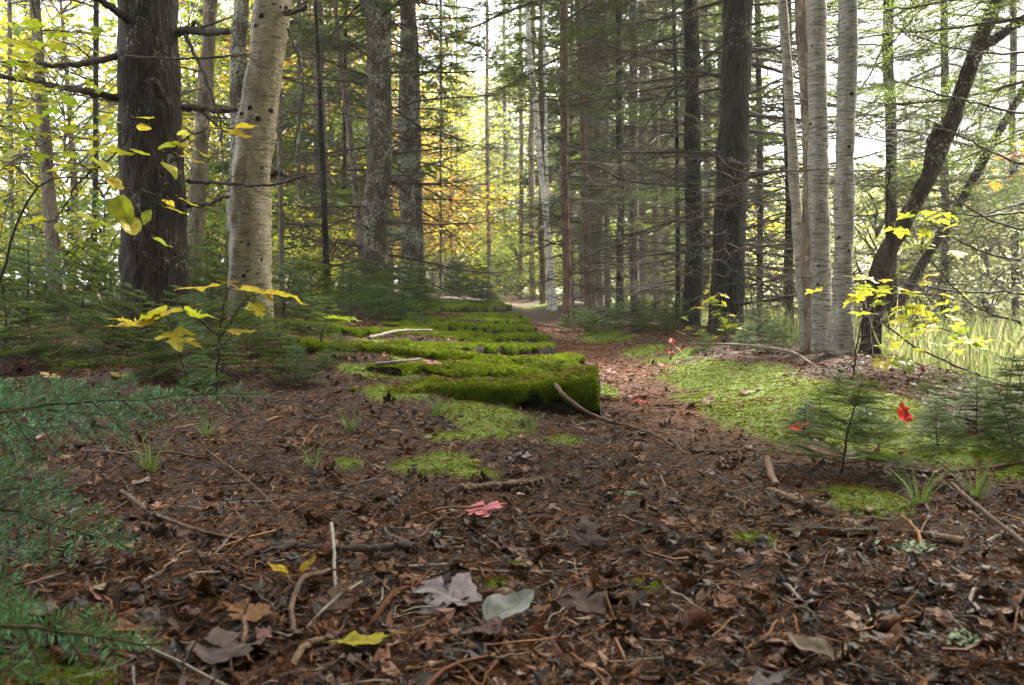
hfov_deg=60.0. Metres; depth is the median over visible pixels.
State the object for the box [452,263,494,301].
fir seedling
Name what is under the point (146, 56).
spruce tree
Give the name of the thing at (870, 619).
fallen stick
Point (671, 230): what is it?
spruce
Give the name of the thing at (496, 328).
railway tie
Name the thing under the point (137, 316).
fir seedling
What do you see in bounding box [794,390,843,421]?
fir seedling
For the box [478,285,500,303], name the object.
fir seedling
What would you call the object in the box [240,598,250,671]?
fallen stick
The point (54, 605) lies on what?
fallen leaf
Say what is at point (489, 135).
autumn tree
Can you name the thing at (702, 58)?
spruce
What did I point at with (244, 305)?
fir seedling
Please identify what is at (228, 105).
autumn tree
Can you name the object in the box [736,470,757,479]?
fallen leaf
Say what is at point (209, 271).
fir seedling
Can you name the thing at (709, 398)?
fallen leaf
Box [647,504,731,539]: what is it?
fallen stick
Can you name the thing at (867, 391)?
fir seedling
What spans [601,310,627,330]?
fir seedling
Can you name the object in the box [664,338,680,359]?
maple seedling
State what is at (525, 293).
leafy bush
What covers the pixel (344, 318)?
maple sapling
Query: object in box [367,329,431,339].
fallen stick
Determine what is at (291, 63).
autumn tree
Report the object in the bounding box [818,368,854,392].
fir seedling
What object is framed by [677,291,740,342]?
maple sapling
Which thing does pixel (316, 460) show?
grass tuft
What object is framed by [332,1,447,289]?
spruce tree
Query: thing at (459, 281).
fir seedling
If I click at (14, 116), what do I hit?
autumn tree
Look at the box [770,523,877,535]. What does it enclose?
fallen stick
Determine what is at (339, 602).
fallen leaf
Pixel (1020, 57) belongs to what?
sky
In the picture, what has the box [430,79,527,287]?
autumn tree
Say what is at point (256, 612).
fallen leaf
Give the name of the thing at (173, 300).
fir seedling
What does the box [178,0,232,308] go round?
spruce
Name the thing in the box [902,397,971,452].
fir seedling
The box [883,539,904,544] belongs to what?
fallen leaf
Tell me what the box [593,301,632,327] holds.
fir seedling
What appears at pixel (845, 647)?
fallen leaf
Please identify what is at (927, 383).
fir seedling
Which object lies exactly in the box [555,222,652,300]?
leafy bush
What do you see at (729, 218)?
spruce tree
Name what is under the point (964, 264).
leafy bush
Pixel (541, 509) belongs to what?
fallen leaf
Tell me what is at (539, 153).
white birch
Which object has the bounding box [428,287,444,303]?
fir seedling
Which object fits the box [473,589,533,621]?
fallen leaf
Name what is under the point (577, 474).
fallen leaf
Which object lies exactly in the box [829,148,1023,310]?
leafy bush
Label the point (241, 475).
fallen stick
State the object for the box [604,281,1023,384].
marsh grass
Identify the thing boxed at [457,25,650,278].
autumn tree
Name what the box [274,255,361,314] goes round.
fir seedling
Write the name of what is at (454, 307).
railway tie
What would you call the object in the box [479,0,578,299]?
spruce tree
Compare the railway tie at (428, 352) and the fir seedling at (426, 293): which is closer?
the railway tie at (428, 352)
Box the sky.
[0,0,1023,286]
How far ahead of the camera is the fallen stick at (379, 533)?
1.98 m
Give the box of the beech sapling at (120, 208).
[0,113,258,462]
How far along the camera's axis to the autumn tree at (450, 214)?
35.30 m
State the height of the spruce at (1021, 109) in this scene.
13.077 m
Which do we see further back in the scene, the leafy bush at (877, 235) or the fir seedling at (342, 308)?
the leafy bush at (877, 235)
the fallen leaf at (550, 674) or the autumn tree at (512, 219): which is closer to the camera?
the fallen leaf at (550, 674)
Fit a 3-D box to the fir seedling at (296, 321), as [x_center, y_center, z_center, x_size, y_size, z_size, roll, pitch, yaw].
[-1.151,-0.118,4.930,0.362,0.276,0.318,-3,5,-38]
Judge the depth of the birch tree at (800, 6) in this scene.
6.59 m
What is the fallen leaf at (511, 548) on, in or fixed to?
on the ground at (538, 314)
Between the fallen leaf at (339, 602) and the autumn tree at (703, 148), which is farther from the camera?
the autumn tree at (703, 148)
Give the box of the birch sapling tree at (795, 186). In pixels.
[746,0,859,350]
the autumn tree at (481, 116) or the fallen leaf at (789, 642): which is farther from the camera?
the autumn tree at (481, 116)
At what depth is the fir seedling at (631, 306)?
10.28 m
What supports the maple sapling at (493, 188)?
on the ground at (538, 314)
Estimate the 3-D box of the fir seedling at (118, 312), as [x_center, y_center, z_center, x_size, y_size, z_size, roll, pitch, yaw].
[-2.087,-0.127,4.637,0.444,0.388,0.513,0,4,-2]
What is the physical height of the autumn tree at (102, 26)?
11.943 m
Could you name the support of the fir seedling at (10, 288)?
on the ground at (538, 314)
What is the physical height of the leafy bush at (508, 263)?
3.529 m
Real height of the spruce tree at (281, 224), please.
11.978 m
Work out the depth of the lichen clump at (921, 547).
1.82 m
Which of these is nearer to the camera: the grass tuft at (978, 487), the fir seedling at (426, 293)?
the grass tuft at (978, 487)
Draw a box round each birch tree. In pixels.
[227,0,326,327]
[743,0,918,352]
[750,0,901,356]
[753,0,811,350]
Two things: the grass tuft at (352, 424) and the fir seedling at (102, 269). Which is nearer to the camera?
the grass tuft at (352, 424)
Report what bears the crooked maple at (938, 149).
on the ground at (538, 314)
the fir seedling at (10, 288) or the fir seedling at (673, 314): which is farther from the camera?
the fir seedling at (673, 314)
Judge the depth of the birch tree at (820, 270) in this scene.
6.27 m
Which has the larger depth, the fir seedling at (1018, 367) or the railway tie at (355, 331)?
the railway tie at (355, 331)
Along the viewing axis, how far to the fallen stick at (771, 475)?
2.42 m
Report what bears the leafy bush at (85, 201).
on the ground at (538, 314)
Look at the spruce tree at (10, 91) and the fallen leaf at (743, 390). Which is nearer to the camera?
the fallen leaf at (743, 390)
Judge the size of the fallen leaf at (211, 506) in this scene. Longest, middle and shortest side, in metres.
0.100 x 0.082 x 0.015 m
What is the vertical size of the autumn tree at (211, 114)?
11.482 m
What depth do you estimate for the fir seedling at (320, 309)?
5.61 m
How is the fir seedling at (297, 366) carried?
on the ground at (538, 314)
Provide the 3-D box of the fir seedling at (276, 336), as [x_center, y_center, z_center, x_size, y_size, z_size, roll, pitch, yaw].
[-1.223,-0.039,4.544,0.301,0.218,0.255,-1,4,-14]
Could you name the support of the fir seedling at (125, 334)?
on the ground at (538, 314)
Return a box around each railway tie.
[278,318,496,343]
[284,334,488,360]
[349,338,557,355]
[350,363,601,418]
[361,325,549,342]
[365,351,585,375]
[379,319,537,333]
[386,315,531,323]
[390,310,524,318]
[402,301,512,312]
[415,360,583,377]
[427,298,504,303]
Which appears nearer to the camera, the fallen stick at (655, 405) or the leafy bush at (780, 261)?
the fallen stick at (655, 405)
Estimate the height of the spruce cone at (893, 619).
0.024 m
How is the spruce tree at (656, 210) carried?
on the ground at (538, 314)
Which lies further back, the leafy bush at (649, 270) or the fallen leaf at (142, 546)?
the leafy bush at (649, 270)
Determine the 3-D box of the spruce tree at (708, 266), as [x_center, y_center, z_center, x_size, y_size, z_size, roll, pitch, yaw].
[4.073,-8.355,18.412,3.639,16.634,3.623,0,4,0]
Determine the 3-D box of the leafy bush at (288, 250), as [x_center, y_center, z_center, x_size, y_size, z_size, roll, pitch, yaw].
[-3.576,-1.523,14.918,2.848,2.309,2.921,0,4,5]
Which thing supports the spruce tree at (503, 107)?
on the ground at (538, 314)
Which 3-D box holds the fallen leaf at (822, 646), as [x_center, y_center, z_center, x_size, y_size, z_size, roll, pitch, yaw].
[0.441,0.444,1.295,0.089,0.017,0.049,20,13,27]
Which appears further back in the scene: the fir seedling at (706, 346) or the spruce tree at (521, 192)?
the spruce tree at (521, 192)
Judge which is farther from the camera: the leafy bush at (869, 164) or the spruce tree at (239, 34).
the leafy bush at (869, 164)
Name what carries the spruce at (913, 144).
on the ground at (538, 314)
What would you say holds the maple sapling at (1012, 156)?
on the ground at (538, 314)
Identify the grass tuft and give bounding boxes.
[124,433,175,472]
[183,413,232,437]
[294,437,331,467]
[339,410,362,431]
[419,388,459,416]
[519,409,542,430]
[881,454,973,504]
[933,459,1022,499]
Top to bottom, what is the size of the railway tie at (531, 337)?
0.358 m
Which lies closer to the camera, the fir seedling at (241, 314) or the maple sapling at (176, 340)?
the maple sapling at (176, 340)
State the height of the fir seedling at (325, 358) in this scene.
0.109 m
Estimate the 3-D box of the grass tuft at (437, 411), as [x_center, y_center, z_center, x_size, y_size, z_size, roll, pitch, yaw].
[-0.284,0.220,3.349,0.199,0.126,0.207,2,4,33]
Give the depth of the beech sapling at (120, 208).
2.37 m
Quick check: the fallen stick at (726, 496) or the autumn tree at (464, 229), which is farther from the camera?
the autumn tree at (464, 229)
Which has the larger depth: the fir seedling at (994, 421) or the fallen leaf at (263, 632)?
the fir seedling at (994, 421)
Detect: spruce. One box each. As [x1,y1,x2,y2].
[0,0,65,269]
[0,26,42,259]
[65,101,117,293]
[68,0,119,260]
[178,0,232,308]
[202,0,443,299]
[209,3,302,300]
[275,0,367,293]
[275,4,449,293]
[336,4,400,268]
[388,32,424,266]
[445,75,484,249]
[481,70,511,290]
[503,106,555,270]
[507,0,626,300]
[525,0,663,305]
[554,115,628,270]
[557,198,574,305]
[570,0,716,306]
[614,0,748,306]
[628,139,674,308]
[660,0,800,295]
[670,6,767,276]
[797,122,829,177]
[872,81,937,263]
[897,109,920,216]
[902,34,939,300]
[937,4,1019,300]
[1000,77,1023,261]
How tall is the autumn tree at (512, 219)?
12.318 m
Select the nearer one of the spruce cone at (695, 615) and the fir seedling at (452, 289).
the spruce cone at (695, 615)
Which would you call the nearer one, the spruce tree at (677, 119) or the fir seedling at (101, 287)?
the fir seedling at (101, 287)
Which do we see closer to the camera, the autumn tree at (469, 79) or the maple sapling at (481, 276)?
the maple sapling at (481, 276)
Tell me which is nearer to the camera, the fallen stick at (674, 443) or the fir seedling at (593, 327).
the fallen stick at (674, 443)
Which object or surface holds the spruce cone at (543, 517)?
on the ground at (538, 314)
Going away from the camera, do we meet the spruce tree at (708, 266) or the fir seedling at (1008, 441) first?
the fir seedling at (1008, 441)
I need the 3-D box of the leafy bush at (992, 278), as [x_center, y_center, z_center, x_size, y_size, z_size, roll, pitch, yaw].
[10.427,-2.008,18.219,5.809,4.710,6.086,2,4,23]
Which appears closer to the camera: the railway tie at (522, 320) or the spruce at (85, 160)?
the railway tie at (522, 320)
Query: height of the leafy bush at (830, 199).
7.196 m
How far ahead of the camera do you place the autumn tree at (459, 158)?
46.75 m
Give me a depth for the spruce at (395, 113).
34.76 m
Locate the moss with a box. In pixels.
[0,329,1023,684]
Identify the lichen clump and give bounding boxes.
[418,530,440,536]
[618,491,640,494]
[862,539,935,553]
[945,627,979,652]
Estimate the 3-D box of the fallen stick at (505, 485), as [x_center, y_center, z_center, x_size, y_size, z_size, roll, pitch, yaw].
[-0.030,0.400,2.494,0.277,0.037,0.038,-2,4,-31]
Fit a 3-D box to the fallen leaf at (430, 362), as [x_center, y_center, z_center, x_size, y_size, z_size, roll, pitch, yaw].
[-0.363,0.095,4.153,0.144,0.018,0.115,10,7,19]
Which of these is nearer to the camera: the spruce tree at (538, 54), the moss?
the moss
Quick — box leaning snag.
[435,256,451,290]
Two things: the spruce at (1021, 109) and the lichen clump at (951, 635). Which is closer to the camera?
the lichen clump at (951, 635)
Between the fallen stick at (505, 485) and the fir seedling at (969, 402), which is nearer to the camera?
the fallen stick at (505, 485)
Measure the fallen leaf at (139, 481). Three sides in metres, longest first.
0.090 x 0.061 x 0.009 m
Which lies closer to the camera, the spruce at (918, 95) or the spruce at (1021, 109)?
the spruce at (1021, 109)
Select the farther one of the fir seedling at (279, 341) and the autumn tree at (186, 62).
the autumn tree at (186, 62)
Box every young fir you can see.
[0,369,269,582]
[0,566,165,682]
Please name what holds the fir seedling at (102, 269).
on the ground at (538, 314)
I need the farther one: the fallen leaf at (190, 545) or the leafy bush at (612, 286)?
the leafy bush at (612, 286)
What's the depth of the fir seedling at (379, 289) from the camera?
8.12 m
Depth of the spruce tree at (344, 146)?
18.74 m
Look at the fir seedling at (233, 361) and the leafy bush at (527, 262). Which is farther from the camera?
the leafy bush at (527, 262)
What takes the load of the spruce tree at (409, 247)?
on the ground at (538, 314)
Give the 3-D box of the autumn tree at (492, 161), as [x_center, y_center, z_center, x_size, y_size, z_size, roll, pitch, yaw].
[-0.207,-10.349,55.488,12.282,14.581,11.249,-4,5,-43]
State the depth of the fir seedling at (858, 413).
3.14 m
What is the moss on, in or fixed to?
on the ground at (538, 314)
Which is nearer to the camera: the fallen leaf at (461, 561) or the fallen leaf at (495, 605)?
the fallen leaf at (495, 605)
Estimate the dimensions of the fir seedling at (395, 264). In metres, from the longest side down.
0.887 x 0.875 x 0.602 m
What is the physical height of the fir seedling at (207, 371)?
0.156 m
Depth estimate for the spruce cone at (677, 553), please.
1.81 m
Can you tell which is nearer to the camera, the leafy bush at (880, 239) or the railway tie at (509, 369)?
the railway tie at (509, 369)
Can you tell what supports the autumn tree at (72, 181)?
on the ground at (538, 314)
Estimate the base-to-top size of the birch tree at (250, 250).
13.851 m
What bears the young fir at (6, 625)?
on the ground at (538, 314)
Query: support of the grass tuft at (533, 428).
on the ground at (538, 314)
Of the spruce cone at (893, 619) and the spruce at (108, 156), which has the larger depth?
the spruce at (108, 156)
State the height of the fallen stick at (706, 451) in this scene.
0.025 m
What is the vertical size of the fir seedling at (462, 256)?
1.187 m
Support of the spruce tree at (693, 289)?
on the ground at (538, 314)
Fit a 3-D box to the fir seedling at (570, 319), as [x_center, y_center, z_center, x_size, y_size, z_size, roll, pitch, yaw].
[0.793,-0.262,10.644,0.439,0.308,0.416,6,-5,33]
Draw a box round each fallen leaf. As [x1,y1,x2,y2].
[18,595,57,616]
[40,372,66,380]
[79,586,107,606]
[84,582,107,592]
[110,372,131,377]
[114,544,149,556]
[131,475,149,487]
[133,602,180,629]
[151,501,165,507]
[166,541,199,557]
[186,627,266,671]
[195,505,221,510]
[217,423,232,433]
[219,598,285,621]
[236,622,274,644]
[246,538,270,548]
[251,362,275,367]
[268,563,292,575]
[298,554,315,573]
[301,440,321,447]
[317,581,358,619]
[323,630,411,645]
[368,487,391,493]
[394,536,422,551]
[402,572,484,613]
[422,359,446,365]
[437,560,472,566]
[456,500,504,516]
[460,616,523,634]
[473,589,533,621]
[483,461,502,467]
[483,616,511,627]
[504,464,540,471]
[504,544,524,551]
[512,451,542,457]
[514,507,551,514]
[531,658,564,684]
[557,587,611,617]
[565,516,615,548]
[567,471,590,476]
[660,516,685,526]
[669,496,683,503]
[675,487,698,492]
[702,394,714,403]
[706,468,716,473]
[730,389,753,393]
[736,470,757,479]
[748,668,791,684]
[766,631,794,645]
[782,422,808,431]
[785,632,842,660]
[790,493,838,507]
[837,641,858,656]
[841,513,866,527]
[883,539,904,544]
[895,400,912,422]
[917,469,940,474]
[968,578,1002,586]
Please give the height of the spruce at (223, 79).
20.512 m
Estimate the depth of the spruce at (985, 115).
48.75 m
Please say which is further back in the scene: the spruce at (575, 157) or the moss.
the spruce at (575, 157)
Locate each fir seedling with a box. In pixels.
[0,231,107,327]
[0,264,82,351]
[0,273,36,306]
[0,305,69,356]
[0,313,42,362]
[14,242,120,325]
[27,317,93,365]
[56,251,120,324]
[63,282,154,350]
[72,331,118,367]
[85,321,157,364]
[90,295,172,346]
[103,222,228,318]
[125,328,182,377]
[131,309,241,379]
[145,284,209,337]
[150,294,239,360]
[176,354,232,389]
[188,226,273,320]
[190,289,211,311]
[191,325,255,371]
[195,296,273,358]
[227,291,278,325]
[236,302,283,337]
[243,318,321,368]
[244,315,302,354]
[258,346,326,385]
[271,257,327,321]
[273,297,282,313]
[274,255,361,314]
[276,297,339,337]
[285,296,325,321]
[307,295,351,325]
[309,348,339,370]
[317,318,343,339]
[322,261,378,313]
[324,334,358,359]
[329,296,355,317]
[340,257,388,308]
[352,259,442,315]
[352,270,403,312]
[357,284,404,318]
[366,263,414,300]
[384,271,446,311]
[386,289,432,321]
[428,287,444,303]
[434,260,481,299]
[438,254,489,297]
[439,277,462,297]
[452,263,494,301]
[460,275,501,302]
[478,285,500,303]
[555,314,574,329]
[558,308,590,331]
[570,306,602,330]
[583,312,606,333]
[584,308,613,330]
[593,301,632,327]
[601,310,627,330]
[613,294,646,324]
[627,298,659,323]
[629,312,657,331]
[645,300,668,323]
[650,308,682,333]
[658,290,697,325]
[658,302,685,324]
[696,330,718,350]
[707,316,736,341]
[724,322,757,347]
[735,299,779,340]
[749,318,792,352]
[757,376,931,472]
[766,315,796,347]
[779,397,829,436]
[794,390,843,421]
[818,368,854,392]
[841,371,877,398]
[843,399,903,439]
[876,467,913,490]
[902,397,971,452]
[907,369,946,399]
[917,369,1003,420]
[942,377,1018,435]
[953,355,1023,418]
[957,374,990,396]
[969,387,1023,444]
[973,353,1023,420]
[984,408,1023,452]
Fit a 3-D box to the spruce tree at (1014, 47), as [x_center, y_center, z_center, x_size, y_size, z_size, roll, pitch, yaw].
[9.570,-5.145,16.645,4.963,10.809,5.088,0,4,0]
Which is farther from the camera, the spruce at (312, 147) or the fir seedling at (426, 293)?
the spruce at (312, 147)
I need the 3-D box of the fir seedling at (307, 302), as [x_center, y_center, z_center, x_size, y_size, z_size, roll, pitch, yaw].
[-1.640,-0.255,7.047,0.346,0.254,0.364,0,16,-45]
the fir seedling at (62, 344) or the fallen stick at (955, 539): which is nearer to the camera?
the fallen stick at (955, 539)
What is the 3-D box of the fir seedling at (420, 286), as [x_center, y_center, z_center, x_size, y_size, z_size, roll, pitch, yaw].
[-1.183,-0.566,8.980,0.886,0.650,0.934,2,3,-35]
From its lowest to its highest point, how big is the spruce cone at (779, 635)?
0.027 m
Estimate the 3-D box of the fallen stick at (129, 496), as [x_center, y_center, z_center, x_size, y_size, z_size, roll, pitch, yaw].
[-0.730,0.387,2.029,0.812,0.056,0.094,3,5,42]
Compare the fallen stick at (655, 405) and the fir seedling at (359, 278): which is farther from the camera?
the fir seedling at (359, 278)
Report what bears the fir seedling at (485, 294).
on the ground at (538, 314)
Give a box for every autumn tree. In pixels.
[0,0,117,290]
[0,0,224,322]
[0,34,68,256]
[1,0,341,246]
[46,0,295,264]
[81,0,340,305]
[104,0,396,303]
[184,0,398,302]
[186,11,329,269]
[189,2,447,268]
[213,3,467,287]
[228,0,483,262]
[301,60,463,272]
[330,1,513,269]
[393,74,478,290]
[393,80,502,261]
[394,54,529,289]
[394,67,536,291]
[395,59,527,289]
[420,80,501,275]
[425,81,527,249]
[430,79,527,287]
[437,70,552,288]
[442,66,550,292]
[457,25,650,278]
[458,72,579,292]
[471,84,559,251]
[477,94,610,299]
[490,45,673,286]
[576,78,672,300]
[610,56,800,273]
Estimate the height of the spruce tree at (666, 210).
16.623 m
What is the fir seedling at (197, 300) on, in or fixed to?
on the ground at (538, 314)
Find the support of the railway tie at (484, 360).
on the ground at (538, 314)
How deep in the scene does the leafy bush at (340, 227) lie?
16.79 m
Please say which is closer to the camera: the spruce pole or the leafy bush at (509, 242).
the spruce pole
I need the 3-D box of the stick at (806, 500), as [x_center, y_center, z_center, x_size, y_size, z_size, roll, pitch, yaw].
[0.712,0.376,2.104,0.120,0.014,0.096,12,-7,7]
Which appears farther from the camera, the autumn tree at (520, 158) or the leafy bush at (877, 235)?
the autumn tree at (520, 158)
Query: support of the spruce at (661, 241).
on the ground at (538, 314)
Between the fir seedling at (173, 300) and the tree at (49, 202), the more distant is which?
the tree at (49, 202)
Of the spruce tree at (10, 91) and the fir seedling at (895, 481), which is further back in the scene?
the spruce tree at (10, 91)
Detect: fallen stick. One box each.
[2,383,76,388]
[119,488,311,553]
[141,570,162,583]
[205,449,281,512]
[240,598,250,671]
[248,539,411,557]
[285,567,332,636]
[291,634,334,667]
[329,522,336,586]
[349,532,462,538]
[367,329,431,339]
[375,358,420,365]
[407,557,646,573]
[457,477,543,493]
[546,528,567,538]
[549,375,674,447]
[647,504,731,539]
[648,401,695,406]
[662,435,679,448]
[690,449,744,454]
[694,313,817,364]
[705,492,758,504]
[763,455,779,487]
[766,487,810,508]
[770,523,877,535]
[793,442,865,460]
[858,604,872,643]
[885,461,1023,472]
[903,529,964,545]
[950,482,1023,544]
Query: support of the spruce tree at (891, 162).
on the ground at (538, 314)
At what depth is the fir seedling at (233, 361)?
3.81 m
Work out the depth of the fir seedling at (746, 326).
6.77 m
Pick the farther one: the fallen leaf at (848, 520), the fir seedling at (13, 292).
the fir seedling at (13, 292)
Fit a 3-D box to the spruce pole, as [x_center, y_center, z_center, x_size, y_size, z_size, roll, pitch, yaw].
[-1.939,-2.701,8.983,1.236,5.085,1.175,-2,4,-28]
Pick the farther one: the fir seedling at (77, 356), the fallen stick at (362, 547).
the fir seedling at (77, 356)
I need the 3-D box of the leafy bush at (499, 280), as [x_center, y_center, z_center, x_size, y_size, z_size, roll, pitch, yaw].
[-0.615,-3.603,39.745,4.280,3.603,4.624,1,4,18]
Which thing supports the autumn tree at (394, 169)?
on the ground at (538, 314)
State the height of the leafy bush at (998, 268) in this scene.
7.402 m
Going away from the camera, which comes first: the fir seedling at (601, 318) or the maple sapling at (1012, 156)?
the maple sapling at (1012, 156)
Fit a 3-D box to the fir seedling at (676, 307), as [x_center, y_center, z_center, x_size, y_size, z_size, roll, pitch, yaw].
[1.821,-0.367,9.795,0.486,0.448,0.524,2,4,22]
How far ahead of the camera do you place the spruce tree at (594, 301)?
20.65 m
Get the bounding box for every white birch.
[524,0,556,310]
[542,5,549,309]
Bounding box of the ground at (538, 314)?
[0,286,1023,684]
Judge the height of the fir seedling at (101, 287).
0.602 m
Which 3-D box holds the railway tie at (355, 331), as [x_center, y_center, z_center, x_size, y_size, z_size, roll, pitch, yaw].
[-0.742,0.024,6.141,0.353,0.454,1.993,3,5,35]
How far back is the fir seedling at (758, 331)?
7.66 m
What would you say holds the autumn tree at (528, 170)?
on the ground at (538, 314)
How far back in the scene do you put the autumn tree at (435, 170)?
45.19 m
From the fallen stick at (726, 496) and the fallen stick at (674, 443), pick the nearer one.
the fallen stick at (726, 496)
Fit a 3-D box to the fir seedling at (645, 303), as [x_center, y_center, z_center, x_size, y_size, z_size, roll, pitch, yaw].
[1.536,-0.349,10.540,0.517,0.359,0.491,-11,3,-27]
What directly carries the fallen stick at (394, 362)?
on the railway tie at (484, 360)
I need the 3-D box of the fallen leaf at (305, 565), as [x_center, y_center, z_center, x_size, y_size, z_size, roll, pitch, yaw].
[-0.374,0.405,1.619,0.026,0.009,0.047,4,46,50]
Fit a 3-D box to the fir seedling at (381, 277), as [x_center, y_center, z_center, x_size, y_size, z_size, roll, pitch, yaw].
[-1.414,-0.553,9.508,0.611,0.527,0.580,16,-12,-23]
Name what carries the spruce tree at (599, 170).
on the ground at (538, 314)
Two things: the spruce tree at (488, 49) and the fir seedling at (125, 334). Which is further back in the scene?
the spruce tree at (488, 49)
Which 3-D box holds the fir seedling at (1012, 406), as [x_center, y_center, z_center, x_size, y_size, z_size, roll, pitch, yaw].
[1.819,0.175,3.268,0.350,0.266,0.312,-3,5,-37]
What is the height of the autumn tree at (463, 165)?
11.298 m
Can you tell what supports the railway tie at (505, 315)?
on the ground at (538, 314)
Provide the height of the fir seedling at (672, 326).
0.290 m
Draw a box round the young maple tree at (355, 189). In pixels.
[331,0,406,299]
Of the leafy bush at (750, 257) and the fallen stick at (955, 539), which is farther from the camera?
the leafy bush at (750, 257)
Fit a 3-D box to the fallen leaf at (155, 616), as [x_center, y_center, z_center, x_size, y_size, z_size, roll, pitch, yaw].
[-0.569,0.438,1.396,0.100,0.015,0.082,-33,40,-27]
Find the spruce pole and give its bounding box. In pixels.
[276,0,386,313]
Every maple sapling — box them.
[0,0,117,236]
[0,12,123,197]
[108,280,307,400]
[314,313,358,341]
[434,186,531,291]
[457,265,511,303]
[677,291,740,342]
[805,208,1013,375]
[989,140,1023,190]
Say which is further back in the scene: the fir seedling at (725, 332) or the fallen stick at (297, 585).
the fir seedling at (725, 332)
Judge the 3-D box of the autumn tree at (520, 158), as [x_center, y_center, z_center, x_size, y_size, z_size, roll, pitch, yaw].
[3.511,-6.746,35.524,9.036,10.874,8.427,0,4,3]
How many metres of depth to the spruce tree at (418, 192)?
15.29 m
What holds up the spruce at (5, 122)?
on the ground at (538, 314)
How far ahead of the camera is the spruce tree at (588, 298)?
16.26 m
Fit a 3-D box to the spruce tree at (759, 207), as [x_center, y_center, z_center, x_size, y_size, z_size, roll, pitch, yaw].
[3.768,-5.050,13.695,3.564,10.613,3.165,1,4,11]
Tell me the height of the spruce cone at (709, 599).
0.024 m
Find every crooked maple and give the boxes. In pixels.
[857,0,1023,355]
[884,83,1023,340]
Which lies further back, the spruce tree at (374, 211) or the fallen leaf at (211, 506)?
the spruce tree at (374, 211)
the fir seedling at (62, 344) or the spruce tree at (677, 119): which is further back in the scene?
the spruce tree at (677, 119)
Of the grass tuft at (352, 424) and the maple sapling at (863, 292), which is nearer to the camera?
the grass tuft at (352, 424)
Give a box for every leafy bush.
[0,142,219,321]
[0,164,120,327]
[83,171,315,306]
[212,196,358,300]
[272,193,399,296]
[394,210,507,289]
[423,197,502,281]
[427,201,523,287]
[457,204,558,294]
[457,231,539,293]
[468,228,555,297]
[480,237,577,293]
[486,226,576,293]
[508,235,579,301]
[513,233,629,300]
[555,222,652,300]
[610,210,713,303]
[647,218,774,310]
[652,204,798,322]
[711,139,955,312]
[711,182,872,314]
[746,154,1023,326]
[753,149,884,297]
[775,144,985,296]
[829,125,1022,308]
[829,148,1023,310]
[831,140,1023,320]
[854,170,1023,336]
[867,132,1023,308]
[867,144,1023,315]
[936,138,1023,290]
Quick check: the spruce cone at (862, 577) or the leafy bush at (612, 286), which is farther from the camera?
the leafy bush at (612, 286)
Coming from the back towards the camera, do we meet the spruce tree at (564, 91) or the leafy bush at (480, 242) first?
the leafy bush at (480, 242)
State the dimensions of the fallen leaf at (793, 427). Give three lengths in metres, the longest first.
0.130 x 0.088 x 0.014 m
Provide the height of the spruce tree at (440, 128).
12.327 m
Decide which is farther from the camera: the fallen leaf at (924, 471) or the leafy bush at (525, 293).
the leafy bush at (525, 293)
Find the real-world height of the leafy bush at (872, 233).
5.046 m
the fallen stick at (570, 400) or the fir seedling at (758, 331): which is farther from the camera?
the fir seedling at (758, 331)
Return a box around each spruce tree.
[0,0,102,325]
[0,0,222,320]
[0,0,306,332]
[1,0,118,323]
[94,0,226,313]
[112,0,329,308]
[184,0,366,307]
[217,0,365,292]
[248,0,535,314]
[282,0,398,298]
[289,0,518,300]
[316,0,518,298]
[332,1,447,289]
[399,0,491,295]
[416,0,673,324]
[432,1,489,272]
[445,0,525,296]
[470,0,598,304]
[473,5,528,295]
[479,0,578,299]
[489,0,553,298]
[491,0,672,310]
[509,0,718,310]
[520,0,670,305]
[523,0,722,315]
[523,0,931,342]
[526,0,683,308]
[531,2,614,302]
[548,0,833,325]
[549,12,647,285]
[557,0,754,315]
[571,0,783,319]
[596,22,673,305]
[609,0,716,307]
[638,0,792,325]
[662,0,912,339]
[669,0,880,325]
[752,0,1023,340]
[769,0,1023,382]
[828,0,1023,340]
[895,0,1023,322]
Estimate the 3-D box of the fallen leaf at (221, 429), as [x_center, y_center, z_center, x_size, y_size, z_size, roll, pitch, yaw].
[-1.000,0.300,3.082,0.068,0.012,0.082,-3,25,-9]
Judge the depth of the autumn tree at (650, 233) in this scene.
43.80 m
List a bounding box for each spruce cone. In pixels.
[478,588,501,597]
[528,514,552,521]
[615,590,652,602]
[673,548,701,556]
[677,607,715,632]
[699,593,722,606]
[758,631,809,647]
[818,550,855,560]
[847,571,887,586]
[874,614,903,632]
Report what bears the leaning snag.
on the ground at (538, 314)
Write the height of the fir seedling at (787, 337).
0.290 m
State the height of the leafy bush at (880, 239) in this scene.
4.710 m
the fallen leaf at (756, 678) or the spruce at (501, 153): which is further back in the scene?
the spruce at (501, 153)

